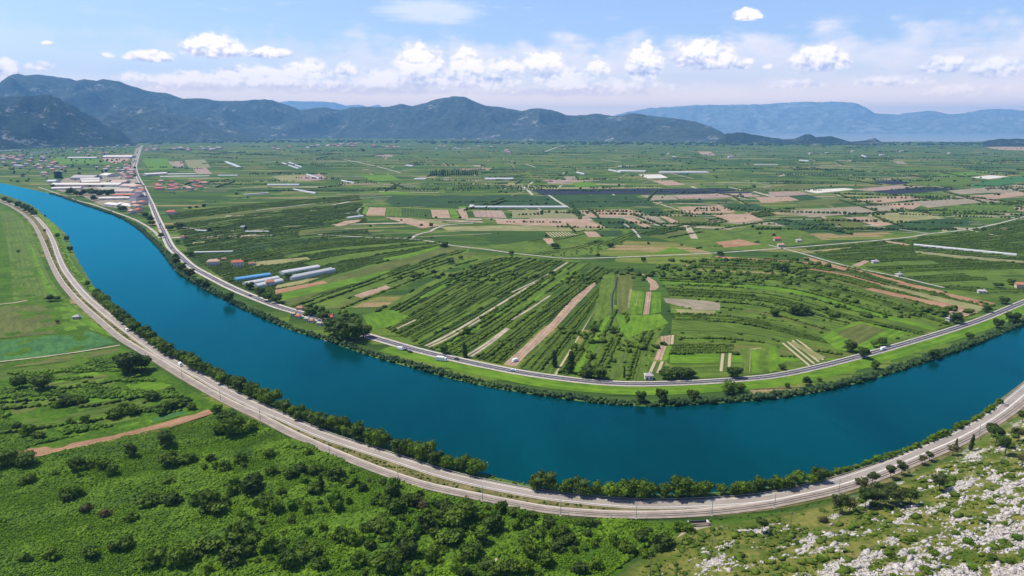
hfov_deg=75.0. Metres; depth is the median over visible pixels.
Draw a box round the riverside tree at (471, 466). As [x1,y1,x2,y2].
[465,457,481,474]
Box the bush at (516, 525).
[510,519,523,529]
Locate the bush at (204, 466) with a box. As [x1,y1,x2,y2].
[201,463,207,469]
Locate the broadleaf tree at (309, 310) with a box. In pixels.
[304,307,315,313]
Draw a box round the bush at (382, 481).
[378,478,385,484]
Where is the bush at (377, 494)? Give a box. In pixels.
[374,492,381,497]
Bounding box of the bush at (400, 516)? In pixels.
[398,514,404,519]
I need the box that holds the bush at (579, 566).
[569,560,588,573]
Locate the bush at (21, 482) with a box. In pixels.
[15,479,27,485]
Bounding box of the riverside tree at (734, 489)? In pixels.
[728,481,742,494]
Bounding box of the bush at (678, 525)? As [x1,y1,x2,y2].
[672,521,683,530]
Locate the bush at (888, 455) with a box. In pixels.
[883,452,891,458]
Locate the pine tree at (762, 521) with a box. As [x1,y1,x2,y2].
[755,517,769,532]
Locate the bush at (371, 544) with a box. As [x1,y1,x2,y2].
[363,538,376,550]
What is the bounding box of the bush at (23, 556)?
[15,551,33,561]
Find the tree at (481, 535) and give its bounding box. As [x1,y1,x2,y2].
[473,527,488,545]
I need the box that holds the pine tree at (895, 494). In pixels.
[888,489,906,505]
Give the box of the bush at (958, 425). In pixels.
[952,422,963,428]
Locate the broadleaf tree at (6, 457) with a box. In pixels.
[0,449,17,465]
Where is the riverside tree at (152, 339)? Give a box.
[149,337,161,342]
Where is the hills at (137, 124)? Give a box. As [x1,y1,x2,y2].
[99,106,255,142]
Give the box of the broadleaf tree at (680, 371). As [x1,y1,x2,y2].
[670,366,687,377]
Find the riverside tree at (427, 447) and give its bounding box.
[420,439,437,461]
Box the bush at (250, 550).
[242,544,256,556]
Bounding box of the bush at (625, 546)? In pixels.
[617,539,636,552]
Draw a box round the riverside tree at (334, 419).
[331,415,345,431]
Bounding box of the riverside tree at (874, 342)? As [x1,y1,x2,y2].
[870,339,878,346]
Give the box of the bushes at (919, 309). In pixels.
[303,250,974,358]
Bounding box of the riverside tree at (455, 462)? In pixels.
[452,456,459,468]
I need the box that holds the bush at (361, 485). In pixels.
[357,482,367,490]
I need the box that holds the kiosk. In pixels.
[295,305,303,310]
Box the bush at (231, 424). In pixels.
[219,415,244,434]
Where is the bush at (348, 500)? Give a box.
[345,497,352,504]
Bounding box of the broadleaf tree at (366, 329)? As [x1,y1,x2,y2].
[361,324,371,337]
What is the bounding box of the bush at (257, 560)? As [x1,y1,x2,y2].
[253,557,261,562]
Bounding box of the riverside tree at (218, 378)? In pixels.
[213,372,227,383]
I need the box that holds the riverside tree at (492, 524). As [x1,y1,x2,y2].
[482,513,503,532]
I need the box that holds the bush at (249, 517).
[244,515,252,519]
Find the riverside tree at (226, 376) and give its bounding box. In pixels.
[221,374,231,381]
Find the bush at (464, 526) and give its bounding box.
[459,522,467,527]
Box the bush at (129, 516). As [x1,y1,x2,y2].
[121,511,138,521]
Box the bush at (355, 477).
[352,474,358,481]
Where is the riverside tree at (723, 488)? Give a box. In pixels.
[715,482,728,493]
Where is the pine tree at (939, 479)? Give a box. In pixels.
[931,472,949,490]
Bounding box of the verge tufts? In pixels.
[45,238,1011,523]
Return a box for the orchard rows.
[0,195,1023,434]
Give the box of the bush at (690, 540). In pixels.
[682,535,697,544]
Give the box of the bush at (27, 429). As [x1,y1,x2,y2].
[17,424,35,434]
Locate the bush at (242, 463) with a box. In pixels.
[240,461,246,466]
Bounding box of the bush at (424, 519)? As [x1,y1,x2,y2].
[414,513,433,529]
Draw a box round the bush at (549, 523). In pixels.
[542,516,555,528]
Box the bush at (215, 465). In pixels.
[211,461,218,468]
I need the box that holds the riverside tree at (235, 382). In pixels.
[231,376,246,391]
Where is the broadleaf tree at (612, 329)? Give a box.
[607,326,617,332]
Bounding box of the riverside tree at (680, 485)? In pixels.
[670,474,692,496]
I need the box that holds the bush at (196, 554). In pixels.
[182,546,205,563]
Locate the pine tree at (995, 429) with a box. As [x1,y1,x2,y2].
[987,425,1005,446]
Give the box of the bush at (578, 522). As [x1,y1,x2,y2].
[573,520,584,525]
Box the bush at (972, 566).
[966,563,978,569]
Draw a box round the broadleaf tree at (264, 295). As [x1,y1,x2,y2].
[261,292,273,300]
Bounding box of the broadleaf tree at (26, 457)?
[13,450,36,465]
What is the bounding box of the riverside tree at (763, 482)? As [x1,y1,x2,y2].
[753,474,767,489]
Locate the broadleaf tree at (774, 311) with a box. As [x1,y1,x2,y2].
[770,308,779,315]
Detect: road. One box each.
[0,199,1023,507]
[134,146,1023,384]
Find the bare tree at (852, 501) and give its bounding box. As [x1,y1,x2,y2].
[845,497,857,511]
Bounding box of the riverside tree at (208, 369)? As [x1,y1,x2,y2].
[204,365,214,373]
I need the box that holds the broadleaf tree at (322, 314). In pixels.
[315,310,330,319]
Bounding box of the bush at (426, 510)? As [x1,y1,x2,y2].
[422,507,431,512]
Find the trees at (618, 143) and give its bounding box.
[135,139,982,145]
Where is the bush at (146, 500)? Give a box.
[135,493,155,506]
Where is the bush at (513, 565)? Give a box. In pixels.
[502,555,520,573]
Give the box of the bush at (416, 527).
[411,521,420,531]
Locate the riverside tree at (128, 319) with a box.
[124,317,136,322]
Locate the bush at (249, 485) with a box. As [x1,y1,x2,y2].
[238,476,260,492]
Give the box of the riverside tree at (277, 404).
[274,399,282,406]
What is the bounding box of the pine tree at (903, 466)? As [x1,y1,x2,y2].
[896,460,909,474]
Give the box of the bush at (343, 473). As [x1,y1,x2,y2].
[338,469,346,477]
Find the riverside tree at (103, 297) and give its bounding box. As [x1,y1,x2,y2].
[100,294,110,299]
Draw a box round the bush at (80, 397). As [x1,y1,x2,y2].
[75,394,86,401]
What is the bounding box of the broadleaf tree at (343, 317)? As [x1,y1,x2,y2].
[341,315,361,321]
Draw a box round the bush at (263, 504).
[258,499,270,508]
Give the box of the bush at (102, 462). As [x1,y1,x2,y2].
[95,456,110,468]
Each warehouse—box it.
[46,180,60,182]
[50,183,99,186]
[51,186,82,189]
[67,157,98,158]
[70,175,102,179]
[80,178,99,180]
[81,179,99,182]
[98,182,125,186]
[98,196,128,199]
[100,173,118,176]
[103,155,136,157]
[103,202,121,206]
[110,180,129,182]
[114,189,134,192]
[119,184,144,187]
[142,172,167,175]
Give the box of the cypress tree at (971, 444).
[968,434,974,450]
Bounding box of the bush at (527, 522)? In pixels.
[522,517,533,527]
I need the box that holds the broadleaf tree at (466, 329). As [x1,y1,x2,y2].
[462,325,470,332]
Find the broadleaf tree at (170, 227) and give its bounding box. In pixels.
[165,225,175,228]
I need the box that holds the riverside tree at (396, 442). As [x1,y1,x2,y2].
[390,438,406,453]
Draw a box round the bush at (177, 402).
[171,397,185,407]
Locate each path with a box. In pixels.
[0,201,1023,511]
[0,345,119,361]
[39,187,128,216]
[128,217,160,237]
[261,196,390,209]
[318,216,1023,258]
[410,223,469,238]
[424,262,567,345]
[428,320,479,346]
[467,328,506,355]
[469,328,508,356]
[511,295,550,319]
[512,275,547,291]
[548,195,568,207]
[678,524,711,536]
[769,245,944,287]
[931,253,1020,261]
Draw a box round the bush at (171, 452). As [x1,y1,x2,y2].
[168,449,176,455]
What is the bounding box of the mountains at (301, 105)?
[280,101,381,109]
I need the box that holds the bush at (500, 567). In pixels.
[494,561,508,573]
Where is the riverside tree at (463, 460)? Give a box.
[458,454,470,471]
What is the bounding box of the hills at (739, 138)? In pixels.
[717,132,881,145]
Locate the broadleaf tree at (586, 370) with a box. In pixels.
[579,363,593,375]
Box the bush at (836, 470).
[833,467,841,473]
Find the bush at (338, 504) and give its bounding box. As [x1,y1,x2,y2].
[331,499,343,509]
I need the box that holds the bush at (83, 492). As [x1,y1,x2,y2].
[74,487,87,496]
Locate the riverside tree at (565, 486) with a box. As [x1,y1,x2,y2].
[557,477,573,493]
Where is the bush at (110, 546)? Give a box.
[106,540,120,550]
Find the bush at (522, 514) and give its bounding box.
[516,508,528,519]
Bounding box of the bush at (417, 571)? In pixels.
[408,566,424,575]
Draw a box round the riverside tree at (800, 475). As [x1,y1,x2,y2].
[790,469,806,483]
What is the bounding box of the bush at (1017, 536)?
[1010,533,1023,540]
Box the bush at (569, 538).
[563,532,578,544]
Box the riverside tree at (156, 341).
[153,338,164,346]
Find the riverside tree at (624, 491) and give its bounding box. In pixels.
[618,480,630,497]
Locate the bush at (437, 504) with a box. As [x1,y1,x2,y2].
[433,499,444,507]
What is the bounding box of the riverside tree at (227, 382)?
[224,374,236,386]
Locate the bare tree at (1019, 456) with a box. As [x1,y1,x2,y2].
[1016,453,1023,465]
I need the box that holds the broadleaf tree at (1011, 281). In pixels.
[1006,278,1015,284]
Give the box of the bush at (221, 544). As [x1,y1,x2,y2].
[218,541,224,547]
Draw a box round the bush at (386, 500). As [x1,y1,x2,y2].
[375,494,397,507]
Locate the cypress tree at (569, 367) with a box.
[564,350,575,372]
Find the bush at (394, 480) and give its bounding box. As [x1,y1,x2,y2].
[389,477,400,486]
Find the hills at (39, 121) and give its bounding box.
[0,94,135,149]
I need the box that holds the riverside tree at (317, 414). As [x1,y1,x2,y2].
[311,410,327,423]
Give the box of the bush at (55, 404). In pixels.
[49,401,61,407]
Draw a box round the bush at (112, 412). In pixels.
[104,406,123,417]
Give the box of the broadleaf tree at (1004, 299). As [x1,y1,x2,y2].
[998,296,1010,303]
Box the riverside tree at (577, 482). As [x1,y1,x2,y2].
[572,475,590,493]
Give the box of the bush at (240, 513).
[236,508,245,516]
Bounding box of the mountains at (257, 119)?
[0,74,344,138]
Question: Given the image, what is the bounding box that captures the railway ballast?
[0,202,1023,518]
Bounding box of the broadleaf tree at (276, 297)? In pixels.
[270,293,282,302]
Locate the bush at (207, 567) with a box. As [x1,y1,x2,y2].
[203,563,213,574]
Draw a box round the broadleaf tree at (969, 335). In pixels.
[965,332,974,338]
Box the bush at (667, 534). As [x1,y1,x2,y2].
[656,529,675,544]
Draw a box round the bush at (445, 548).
[439,544,448,552]
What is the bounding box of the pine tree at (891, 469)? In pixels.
[886,464,896,478]
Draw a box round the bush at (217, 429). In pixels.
[211,425,226,434]
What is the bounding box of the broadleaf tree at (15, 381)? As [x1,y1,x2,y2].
[9,375,27,387]
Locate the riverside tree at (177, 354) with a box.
[172,350,186,360]
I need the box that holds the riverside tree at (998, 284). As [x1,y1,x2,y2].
[993,282,1004,287]
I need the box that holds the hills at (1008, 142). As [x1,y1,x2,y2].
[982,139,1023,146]
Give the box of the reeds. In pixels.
[49,193,1023,405]
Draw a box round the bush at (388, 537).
[380,534,393,541]
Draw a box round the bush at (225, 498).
[220,494,230,502]
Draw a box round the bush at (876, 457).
[872,454,882,460]
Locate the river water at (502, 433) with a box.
[0,183,1023,493]
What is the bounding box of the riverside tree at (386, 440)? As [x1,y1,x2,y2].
[380,432,393,446]
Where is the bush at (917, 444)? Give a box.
[913,442,922,447]
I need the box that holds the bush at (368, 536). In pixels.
[363,531,375,540]
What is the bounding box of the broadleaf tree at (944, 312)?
[939,309,949,315]
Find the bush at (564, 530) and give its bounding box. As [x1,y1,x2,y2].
[558,524,569,535]
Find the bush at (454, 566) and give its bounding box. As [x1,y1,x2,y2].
[450,561,461,573]
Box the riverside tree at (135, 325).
[129,321,140,331]
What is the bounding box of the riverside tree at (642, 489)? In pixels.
[634,478,652,497]
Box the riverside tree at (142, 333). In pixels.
[141,328,148,337]
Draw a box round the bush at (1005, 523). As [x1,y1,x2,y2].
[1000,521,1009,525]
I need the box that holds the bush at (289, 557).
[277,547,299,567]
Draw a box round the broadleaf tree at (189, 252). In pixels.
[184,250,193,255]
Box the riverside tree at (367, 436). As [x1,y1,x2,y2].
[363,428,375,443]
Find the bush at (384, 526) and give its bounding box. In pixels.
[372,518,392,535]
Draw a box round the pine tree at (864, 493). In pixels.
[858,486,872,507]
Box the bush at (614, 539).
[608,533,620,545]
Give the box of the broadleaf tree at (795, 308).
[788,303,804,314]
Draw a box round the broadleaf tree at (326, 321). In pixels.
[322,318,339,333]
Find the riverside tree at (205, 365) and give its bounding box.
[198,361,211,370]
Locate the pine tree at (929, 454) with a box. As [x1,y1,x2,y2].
[925,451,934,460]
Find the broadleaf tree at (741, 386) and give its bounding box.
[735,382,745,391]
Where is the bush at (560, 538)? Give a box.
[555,536,565,544]
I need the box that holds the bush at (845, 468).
[842,466,848,470]
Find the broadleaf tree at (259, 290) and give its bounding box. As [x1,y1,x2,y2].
[255,287,266,295]
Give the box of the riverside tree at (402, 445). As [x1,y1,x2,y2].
[398,438,412,455]
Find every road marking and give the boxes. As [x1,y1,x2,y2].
[14,204,1020,501]
[52,244,1022,506]
[136,154,1019,383]
[136,170,1012,381]
[152,210,998,384]
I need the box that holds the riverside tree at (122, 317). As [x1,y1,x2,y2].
[119,313,132,321]
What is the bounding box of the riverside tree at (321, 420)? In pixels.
[316,412,327,427]
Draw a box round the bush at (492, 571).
[487,566,498,575]
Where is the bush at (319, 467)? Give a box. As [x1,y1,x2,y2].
[316,464,323,470]
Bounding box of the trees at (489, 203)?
[166,144,1023,245]
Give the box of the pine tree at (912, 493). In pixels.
[906,488,919,504]
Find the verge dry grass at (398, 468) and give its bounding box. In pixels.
[0,200,1023,517]
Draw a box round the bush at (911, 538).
[906,534,917,541]
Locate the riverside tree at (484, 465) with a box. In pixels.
[473,458,488,473]
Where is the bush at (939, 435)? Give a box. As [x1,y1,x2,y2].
[936,432,943,438]
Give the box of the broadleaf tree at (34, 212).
[29,210,37,215]
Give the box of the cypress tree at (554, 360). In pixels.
[551,350,557,366]
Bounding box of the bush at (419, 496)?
[408,492,422,505]
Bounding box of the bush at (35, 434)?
[29,431,45,438]
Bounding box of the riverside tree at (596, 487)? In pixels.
[590,479,602,494]
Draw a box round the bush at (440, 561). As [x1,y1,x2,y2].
[436,558,444,565]
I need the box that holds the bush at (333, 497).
[327,493,338,504]
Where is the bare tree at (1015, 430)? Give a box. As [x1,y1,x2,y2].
[1011,426,1023,441]
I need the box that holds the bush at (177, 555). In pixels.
[161,543,193,567]
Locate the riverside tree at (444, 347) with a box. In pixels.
[439,343,448,351]
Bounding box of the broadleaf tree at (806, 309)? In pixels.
[801,305,812,314]
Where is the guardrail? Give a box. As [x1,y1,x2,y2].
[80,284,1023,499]
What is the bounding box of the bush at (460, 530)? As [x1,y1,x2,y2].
[452,526,464,533]
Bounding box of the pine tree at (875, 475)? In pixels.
[865,471,880,484]
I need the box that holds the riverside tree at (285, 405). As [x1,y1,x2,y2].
[280,398,291,411]
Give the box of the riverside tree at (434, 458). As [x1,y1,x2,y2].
[427,450,443,464]
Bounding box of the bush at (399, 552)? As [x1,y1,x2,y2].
[396,549,408,559]
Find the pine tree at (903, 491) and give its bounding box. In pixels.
[898,487,907,502]
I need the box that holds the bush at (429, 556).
[423,547,437,562]
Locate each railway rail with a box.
[1,202,1023,513]
[3,203,1023,515]
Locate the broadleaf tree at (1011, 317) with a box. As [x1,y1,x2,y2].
[1004,311,1022,321]
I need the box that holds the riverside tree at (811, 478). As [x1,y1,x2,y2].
[806,473,818,482]
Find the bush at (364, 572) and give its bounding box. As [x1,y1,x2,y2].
[361,569,368,574]
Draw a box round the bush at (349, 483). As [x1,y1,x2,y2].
[343,479,354,486]
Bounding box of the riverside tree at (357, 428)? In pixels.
[347,420,365,438]
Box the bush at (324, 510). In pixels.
[321,507,327,512]
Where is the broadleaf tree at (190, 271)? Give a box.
[183,268,195,274]
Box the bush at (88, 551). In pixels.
[79,543,98,557]
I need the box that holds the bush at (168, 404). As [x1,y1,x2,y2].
[159,399,174,409]
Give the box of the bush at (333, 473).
[325,467,342,480]
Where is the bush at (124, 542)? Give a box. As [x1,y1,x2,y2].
[112,533,133,549]
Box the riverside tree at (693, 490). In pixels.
[686,479,701,497]
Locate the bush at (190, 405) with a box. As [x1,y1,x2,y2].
[186,402,196,409]
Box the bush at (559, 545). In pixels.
[549,539,566,552]
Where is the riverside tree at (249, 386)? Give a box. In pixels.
[242,380,259,395]
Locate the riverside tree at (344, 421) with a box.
[337,416,352,429]
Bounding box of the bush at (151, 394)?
[143,390,159,400]
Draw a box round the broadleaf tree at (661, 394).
[655,387,668,400]
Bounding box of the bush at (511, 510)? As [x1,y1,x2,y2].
[507,506,519,515]
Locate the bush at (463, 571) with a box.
[457,565,470,575]
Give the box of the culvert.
[690,520,710,525]
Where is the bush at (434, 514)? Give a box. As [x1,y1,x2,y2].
[432,509,440,517]
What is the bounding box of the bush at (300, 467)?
[293,462,307,474]
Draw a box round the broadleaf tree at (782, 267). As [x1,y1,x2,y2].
[775,263,790,271]
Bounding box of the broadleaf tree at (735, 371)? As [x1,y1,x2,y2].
[726,366,743,376]
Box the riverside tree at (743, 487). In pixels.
[735,480,749,492]
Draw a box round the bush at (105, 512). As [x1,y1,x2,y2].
[97,508,112,516]
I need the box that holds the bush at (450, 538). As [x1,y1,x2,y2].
[435,529,459,545]
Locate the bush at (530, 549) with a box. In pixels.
[522,542,540,556]
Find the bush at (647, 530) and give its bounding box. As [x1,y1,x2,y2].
[639,526,652,534]
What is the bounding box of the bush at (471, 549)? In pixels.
[459,540,482,558]
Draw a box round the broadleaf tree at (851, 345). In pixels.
[842,339,857,351]
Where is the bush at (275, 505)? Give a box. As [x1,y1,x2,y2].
[267,498,283,511]
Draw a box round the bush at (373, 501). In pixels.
[369,498,377,504]
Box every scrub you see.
[0,356,183,442]
[0,408,673,575]
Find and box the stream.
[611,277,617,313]
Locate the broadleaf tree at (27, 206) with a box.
[23,204,29,210]
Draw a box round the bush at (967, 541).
[962,536,974,545]
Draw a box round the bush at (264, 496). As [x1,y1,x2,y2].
[255,491,275,503]
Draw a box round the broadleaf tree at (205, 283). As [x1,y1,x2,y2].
[200,280,211,286]
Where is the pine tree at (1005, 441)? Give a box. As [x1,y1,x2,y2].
[996,435,1017,455]
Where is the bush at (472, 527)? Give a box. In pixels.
[469,524,475,530]
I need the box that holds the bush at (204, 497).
[194,488,220,506]
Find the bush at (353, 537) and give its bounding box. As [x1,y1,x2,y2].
[340,527,362,545]
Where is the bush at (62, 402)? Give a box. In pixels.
[56,396,72,406]
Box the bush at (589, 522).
[582,518,595,527]
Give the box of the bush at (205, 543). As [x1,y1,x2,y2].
[193,534,221,552]
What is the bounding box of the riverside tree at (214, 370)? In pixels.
[209,366,224,376]
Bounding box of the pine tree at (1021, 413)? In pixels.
[1017,410,1023,421]
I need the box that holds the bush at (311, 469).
[307,465,316,474]
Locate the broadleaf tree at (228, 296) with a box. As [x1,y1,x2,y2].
[222,292,234,303]
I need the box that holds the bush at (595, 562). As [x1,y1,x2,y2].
[586,556,603,569]
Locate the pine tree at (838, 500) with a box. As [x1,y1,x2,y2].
[831,493,850,512]
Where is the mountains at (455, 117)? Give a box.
[322,96,724,141]
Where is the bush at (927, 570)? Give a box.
[922,567,932,574]
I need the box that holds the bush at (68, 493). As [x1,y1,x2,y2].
[58,485,80,501]
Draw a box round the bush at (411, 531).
[404,527,419,537]
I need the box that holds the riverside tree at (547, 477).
[537,468,557,489]
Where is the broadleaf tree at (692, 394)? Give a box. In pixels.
[686,389,699,397]
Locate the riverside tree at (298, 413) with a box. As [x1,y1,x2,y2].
[292,408,303,418]
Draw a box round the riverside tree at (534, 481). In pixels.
[528,473,542,489]
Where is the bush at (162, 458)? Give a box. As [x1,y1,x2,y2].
[156,453,175,465]
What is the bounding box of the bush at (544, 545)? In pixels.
[541,542,547,548]
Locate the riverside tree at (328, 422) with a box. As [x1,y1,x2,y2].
[322,413,337,428]
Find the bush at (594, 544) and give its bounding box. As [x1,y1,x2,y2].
[590,540,598,547]
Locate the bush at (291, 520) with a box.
[287,517,295,523]
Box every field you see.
[0,149,1023,413]
[0,149,1023,438]
[0,175,1023,421]
[0,245,958,406]
[3,157,993,446]
[19,239,994,456]
[57,147,1023,309]
[97,154,939,225]
[102,147,1023,365]
[158,147,1023,238]
[165,146,1023,261]
[172,158,1023,380]
[173,155,923,217]
[181,146,1023,345]
[185,159,825,562]
[193,148,1023,371]
[470,174,1007,205]
[534,179,955,194]
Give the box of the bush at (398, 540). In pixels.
[394,537,407,549]
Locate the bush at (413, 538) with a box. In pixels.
[406,535,415,542]
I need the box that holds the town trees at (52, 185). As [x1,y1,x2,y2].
[0,147,140,208]
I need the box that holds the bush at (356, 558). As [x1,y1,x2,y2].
[349,550,366,566]
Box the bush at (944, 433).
[937,430,947,436]
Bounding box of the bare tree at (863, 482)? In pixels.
[855,476,868,486]
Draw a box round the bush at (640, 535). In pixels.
[634,530,649,540]
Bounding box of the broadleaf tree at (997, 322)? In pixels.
[993,318,1005,327]
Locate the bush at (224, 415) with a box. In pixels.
[216,410,236,423]
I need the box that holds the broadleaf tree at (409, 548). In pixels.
[397,539,419,557]
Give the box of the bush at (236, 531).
[222,517,254,545]
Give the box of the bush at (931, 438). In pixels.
[926,436,934,441]
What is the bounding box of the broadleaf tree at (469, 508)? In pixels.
[452,499,477,519]
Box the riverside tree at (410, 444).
[405,440,419,456]
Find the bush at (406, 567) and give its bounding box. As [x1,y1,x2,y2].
[402,563,412,573]
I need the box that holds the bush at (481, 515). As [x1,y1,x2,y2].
[479,511,484,518]
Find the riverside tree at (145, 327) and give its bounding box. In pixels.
[139,324,151,336]
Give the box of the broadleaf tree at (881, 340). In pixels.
[877,337,887,344]
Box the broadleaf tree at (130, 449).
[123,442,137,456]
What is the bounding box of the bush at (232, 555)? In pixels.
[217,543,245,566]
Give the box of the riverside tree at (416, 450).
[410,441,424,459]
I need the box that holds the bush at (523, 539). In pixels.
[517,535,532,544]
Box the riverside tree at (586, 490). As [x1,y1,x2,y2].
[576,485,592,495]
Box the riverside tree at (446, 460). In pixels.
[439,454,453,468]
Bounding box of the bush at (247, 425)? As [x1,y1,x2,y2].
[238,419,258,432]
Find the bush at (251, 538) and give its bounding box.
[236,527,260,545]
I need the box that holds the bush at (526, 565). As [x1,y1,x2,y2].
[518,558,533,574]
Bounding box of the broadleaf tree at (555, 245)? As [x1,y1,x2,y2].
[551,243,559,247]
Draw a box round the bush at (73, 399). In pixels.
[65,397,77,403]
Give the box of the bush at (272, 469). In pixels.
[265,465,278,473]
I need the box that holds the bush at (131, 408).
[123,403,139,413]
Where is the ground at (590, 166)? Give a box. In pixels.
[0,138,1023,575]
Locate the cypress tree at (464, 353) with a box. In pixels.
[461,342,467,356]
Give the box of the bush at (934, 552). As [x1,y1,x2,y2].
[928,549,941,556]
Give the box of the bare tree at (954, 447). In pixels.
[947,444,958,455]
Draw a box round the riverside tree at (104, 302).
[102,300,111,307]
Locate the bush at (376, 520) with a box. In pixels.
[365,516,384,532]
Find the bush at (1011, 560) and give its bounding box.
[1005,556,1017,563]
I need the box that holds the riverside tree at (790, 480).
[783,474,796,488]
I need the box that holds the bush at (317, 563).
[310,556,329,569]
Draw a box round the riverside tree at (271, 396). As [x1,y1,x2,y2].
[263,388,283,402]
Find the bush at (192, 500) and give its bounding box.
[187,493,197,506]
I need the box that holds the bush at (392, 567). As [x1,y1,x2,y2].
[385,561,401,574]
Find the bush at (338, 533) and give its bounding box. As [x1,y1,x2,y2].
[330,525,351,543]
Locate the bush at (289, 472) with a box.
[282,467,296,478]
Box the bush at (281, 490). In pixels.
[275,487,286,495]
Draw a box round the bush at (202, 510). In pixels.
[197,507,207,513]
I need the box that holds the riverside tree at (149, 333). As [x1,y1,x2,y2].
[143,330,158,341]
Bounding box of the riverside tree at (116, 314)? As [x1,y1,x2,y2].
[114,311,121,318]
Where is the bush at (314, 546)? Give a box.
[305,541,324,554]
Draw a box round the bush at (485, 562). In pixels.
[477,556,495,569]
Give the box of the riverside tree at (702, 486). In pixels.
[695,481,708,496]
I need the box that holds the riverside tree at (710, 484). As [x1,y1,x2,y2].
[700,480,715,495]
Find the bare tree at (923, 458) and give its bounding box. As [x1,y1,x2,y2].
[919,454,928,460]
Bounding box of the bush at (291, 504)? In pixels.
[286,498,297,509]
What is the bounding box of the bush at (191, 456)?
[182,452,199,462]
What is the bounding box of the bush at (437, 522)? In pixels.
[432,518,443,527]
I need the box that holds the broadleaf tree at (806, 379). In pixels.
[802,376,812,384]
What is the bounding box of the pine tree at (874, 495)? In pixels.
[867,485,879,505]
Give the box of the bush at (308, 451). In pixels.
[304,448,313,454]
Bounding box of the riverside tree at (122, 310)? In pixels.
[113,307,126,313]
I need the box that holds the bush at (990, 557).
[986,553,997,560]
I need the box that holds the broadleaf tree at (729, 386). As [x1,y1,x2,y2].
[721,379,737,393]
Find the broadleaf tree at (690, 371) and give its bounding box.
[684,367,696,377]
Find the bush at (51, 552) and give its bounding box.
[40,544,60,559]
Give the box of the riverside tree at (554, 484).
[547,477,558,490]
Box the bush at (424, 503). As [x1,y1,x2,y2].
[416,499,428,508]
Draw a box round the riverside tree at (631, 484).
[619,478,640,496]
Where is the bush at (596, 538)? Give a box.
[593,534,600,541]
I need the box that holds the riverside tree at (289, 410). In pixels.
[286,405,297,414]
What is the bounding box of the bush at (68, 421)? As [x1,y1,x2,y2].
[65,417,73,423]
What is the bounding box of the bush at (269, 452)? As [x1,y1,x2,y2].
[263,448,274,455]
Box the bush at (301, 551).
[294,541,318,558]
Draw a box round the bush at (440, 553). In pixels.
[425,543,443,558]
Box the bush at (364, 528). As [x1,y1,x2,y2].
[356,522,371,533]
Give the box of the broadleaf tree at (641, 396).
[635,390,646,400]
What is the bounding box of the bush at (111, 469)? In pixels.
[104,464,119,474]
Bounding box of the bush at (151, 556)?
[138,543,168,567]
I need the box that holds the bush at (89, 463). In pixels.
[83,459,95,468]
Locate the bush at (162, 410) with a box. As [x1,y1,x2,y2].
[155,407,166,414]
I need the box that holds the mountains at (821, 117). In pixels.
[614,101,1023,133]
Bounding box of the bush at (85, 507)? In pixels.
[78,503,93,512]
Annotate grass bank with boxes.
[37,213,94,293]
[379,305,1023,394]
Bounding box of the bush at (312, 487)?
[306,480,320,492]
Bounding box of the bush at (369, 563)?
[366,558,372,566]
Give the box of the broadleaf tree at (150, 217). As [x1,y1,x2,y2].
[146,215,154,220]
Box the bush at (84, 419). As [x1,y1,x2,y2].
[79,414,90,423]
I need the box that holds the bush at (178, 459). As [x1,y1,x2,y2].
[174,454,184,463]
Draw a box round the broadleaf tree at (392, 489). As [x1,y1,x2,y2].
[383,482,400,495]
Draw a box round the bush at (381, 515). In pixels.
[379,512,386,517]
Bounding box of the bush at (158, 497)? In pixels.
[152,492,166,504]
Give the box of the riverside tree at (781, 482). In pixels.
[773,474,785,488]
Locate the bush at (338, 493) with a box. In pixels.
[331,490,341,499]
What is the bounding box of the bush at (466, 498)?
[462,496,473,503]
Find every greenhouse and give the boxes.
[160,175,209,176]
[168,173,195,174]
[194,251,233,252]
[224,161,240,167]
[234,273,270,280]
[242,276,279,285]
[243,192,268,194]
[253,278,283,287]
[267,184,300,185]
[279,265,319,274]
[286,267,335,280]
[292,189,317,193]
[345,215,363,218]
[469,206,567,207]
[484,178,512,179]
[618,170,646,171]
[658,171,708,172]
[913,244,1016,255]
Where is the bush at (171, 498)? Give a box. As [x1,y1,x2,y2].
[161,491,183,505]
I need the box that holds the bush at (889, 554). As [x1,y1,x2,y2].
[883,550,894,558]
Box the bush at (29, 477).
[21,472,37,482]
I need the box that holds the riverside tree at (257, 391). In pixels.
[253,386,269,399]
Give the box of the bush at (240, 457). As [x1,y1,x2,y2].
[233,452,247,463]
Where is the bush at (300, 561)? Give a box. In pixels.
[296,557,304,564]
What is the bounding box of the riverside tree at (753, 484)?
[747,480,759,492]
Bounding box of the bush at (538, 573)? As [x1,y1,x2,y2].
[533,570,543,575]
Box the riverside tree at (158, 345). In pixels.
[156,342,166,349]
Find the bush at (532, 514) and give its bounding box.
[527,510,538,518]
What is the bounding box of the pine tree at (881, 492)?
[875,487,889,506]
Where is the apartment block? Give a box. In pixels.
[129,194,148,202]
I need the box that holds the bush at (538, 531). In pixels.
[527,525,546,538]
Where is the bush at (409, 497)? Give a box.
[400,492,417,503]
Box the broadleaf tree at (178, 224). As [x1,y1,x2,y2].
[175,222,185,226]
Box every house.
[72,313,80,318]
[127,209,136,213]
[130,204,141,208]
[134,207,142,212]
[138,200,147,205]
[165,210,176,214]
[207,259,219,265]
[233,259,243,266]
[265,278,274,285]
[643,371,653,379]
[773,236,781,240]
[977,288,987,293]
[1014,282,1023,287]
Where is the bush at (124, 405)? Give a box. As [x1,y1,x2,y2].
[117,402,128,409]
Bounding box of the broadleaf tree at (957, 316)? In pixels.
[949,312,964,322]
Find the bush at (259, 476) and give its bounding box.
[244,471,263,482]
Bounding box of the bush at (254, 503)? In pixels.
[250,498,258,506]
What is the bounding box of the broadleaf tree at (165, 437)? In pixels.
[155,430,175,446]
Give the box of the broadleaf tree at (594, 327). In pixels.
[590,324,599,330]
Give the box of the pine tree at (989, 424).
[986,422,998,436]

